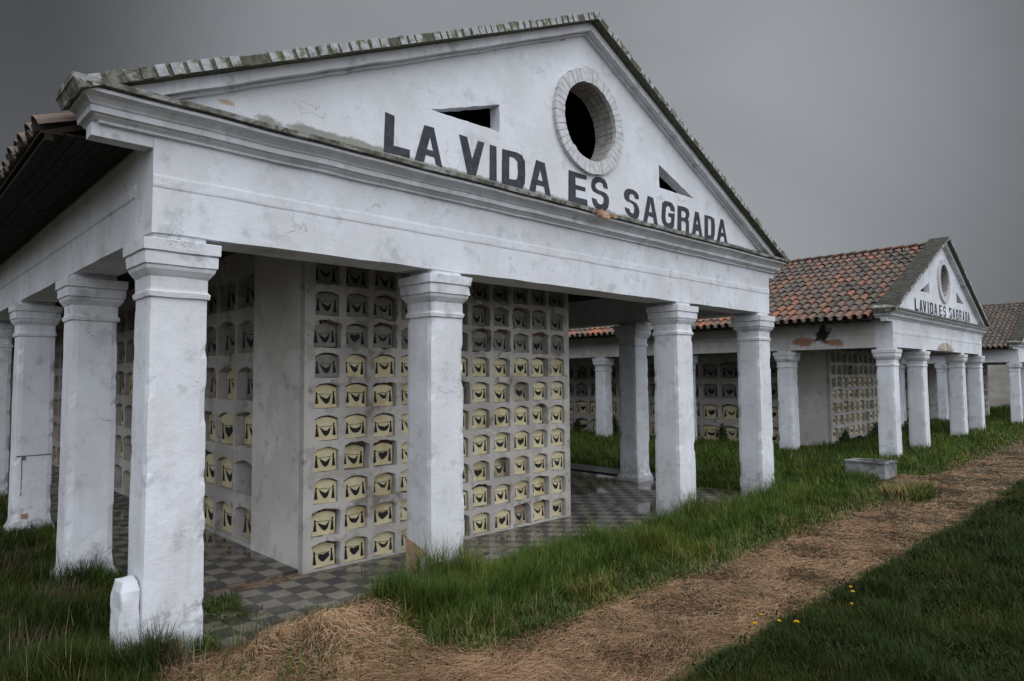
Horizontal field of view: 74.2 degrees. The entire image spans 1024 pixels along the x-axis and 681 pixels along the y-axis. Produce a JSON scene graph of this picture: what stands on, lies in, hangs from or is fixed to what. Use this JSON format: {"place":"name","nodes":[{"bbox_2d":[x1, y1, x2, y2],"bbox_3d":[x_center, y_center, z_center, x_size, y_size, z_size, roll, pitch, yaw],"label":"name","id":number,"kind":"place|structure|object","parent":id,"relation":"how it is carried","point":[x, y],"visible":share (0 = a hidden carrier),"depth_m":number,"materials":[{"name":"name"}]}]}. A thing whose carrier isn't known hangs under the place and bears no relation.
{"place":"outdoors","nodes":[
{"label":"outdoors","id":0,"kind":"place"},
{"bbox_2d":[8,447,296,592],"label":"raised floor","id":1,"kind":"structure","parent":0,"point":[227,563],"depth_m":8.95,"materials":[{"name":"tile"}]},
{"bbox_2d":[9,445,745,653],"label":"floor","id":2,"kind":"structure","parent":0,"point":[626,501],"depth_m":8.85,"materials":[{"name":"tile"}]},
{"bbox_2d":[0,406,1023,680],"bbox_3d":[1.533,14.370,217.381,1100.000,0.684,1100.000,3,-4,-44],"label":"ground","id":3,"kind":"structure","parent":0,"point":[794,574],"depth_m":7.25,"materials":[{"name":"soil"}]},
{"bbox_2d":[110,575,139,650],"bbox_3d":[-3.258,2.419,5.696,0.172,0.835,0.333,3,-4,-44],"label":"bollard","id":4,"kind":"object","parent":3,"relation":"on","point":[124,599],"visible":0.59,"depth_m":5.61,"materials":[{"name":"white concrete"}]},
{"bbox_2d":[0,11,790,653],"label":"columbarium","id":5,"kind":"structure","parent":3,"relation":"on","point":[312,309],"depth_m":8.69,"materials":[{"name":"paint"}]},
{"bbox_2d":[1,419,1010,680],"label":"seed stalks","id":6,"kind":"object","parent":3,"relation":"on","point":[415,577],"visible":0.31,"depth_m":7.14,"materials":[{"name":"plant"}]},
{"bbox_2d":[0,404,1023,680],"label":"grass","id":7,"kind":"structure","parent":3,"relation":"on","point":[888,620],"depth_m":7.22,"materials":[{"name":"green plant"}]},
{"bbox_2d":[44,439,1023,680],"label":"straw","id":8,"kind":"object","parent":3,"relation":"on","point":[445,670],"visible":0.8,"depth_m":6.16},
{"bbox_2d":[571,418,584,430],"bbox_3d":[2.704,3.498,27.916,0.293,0.603,0.799,3,-4,-44],"label":"weed","id":9,"kind":"object","parent":3,"relation":"on","point":[579,426],"visible":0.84,"depth_m":27.89,"materials":[{"name":"green plant"}]},
{"bbox_2d":[612,415,619,433],"bbox_3d":[3.995,3.265,26.615,0.331,0.847,0.883,3,-4,-44],"label":"weed","id":10,"kind":"object","parent":3,"relation":"on","point":[614,423],"visible":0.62,"depth_m":26.55,"materials":[{"name":"green plant"}]},
{"bbox_2d":[716,423,727,440],"bbox_3d":[7.231,3.127,23.323,0.328,0.724,0.555,3,-4,-44],"label":"weed","id":11,"kind":"object","parent":3,"relation":"on","point":[722,433],"visible":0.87,"depth_m":23.31,"materials":[{"name":"green plant"}]},
{"bbox_2d":[569,236,990,458],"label":"columbarium","id":12,"kind":"structure","parent":3,"relation":"on","point":[847,332],"depth_m":21.52,"materials":[{"name":"paint"}]},
{"bbox_2d":[838,429,851,443],"bbox_3d":[10.448,3.038,21.267,0.754,0.598,0.423,3,-4,-44],"label":"weed","id":13,"kind":"object","parent":3,"relation":"on","point":[844,435],"visible":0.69,"depth_m":21.23,"materials":[{"name":"green plant"}]},
{"bbox_2d":[844,458,897,479],"bbox_3d":[8.168,3.005,15.400,0.841,0.601,0.896,3,-4,-44],"label":"trough","id":14,"kind":"object","parent":3,"relation":"on","point":[887,469],"visible":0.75,"depth_m":15.14,"materials":[{"name":"concrete"}]},
{"bbox_2d":[867,421,878,436],"bbox_3d":[12.498,3.084,23.204,1.844,0.635,0.437,3,-4,-44],"label":"weed","id":15,"kind":"object","parent":3,"relation":"on","point":[875,430],"visible":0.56,"depth_m":23.07,"materials":[{"name":"green plant"}]},
{"bbox_2d":[901,302,1023,423],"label":"columbarium","id":16,"kind":"structure","parent":3,"relation":"on","point":[1003,341],"depth_m":29.64,"materials":[{"name":"paint"}]},
{"bbox_2d":[988,365,1009,406],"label":"boundary wall","id":17,"kind":"structure","parent":3,"relation":"on","point":[999,385],"depth_m":40.23,"materials":[{"name":"paint"}]},
{"bbox_2d":[0,0,1023,306],"label":"sky","id":18,"kind":"structure","parent":0,"point":[842,126],"materials":[{"name":"grey"}]},
{"bbox_2d":[570,463,655,480],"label":"concrete pavement","id":19,"kind":"structure","parent":0,"point":[595,469],"depth_m":17.38,"materials":[{"name":"grey concrete"}]}
]}

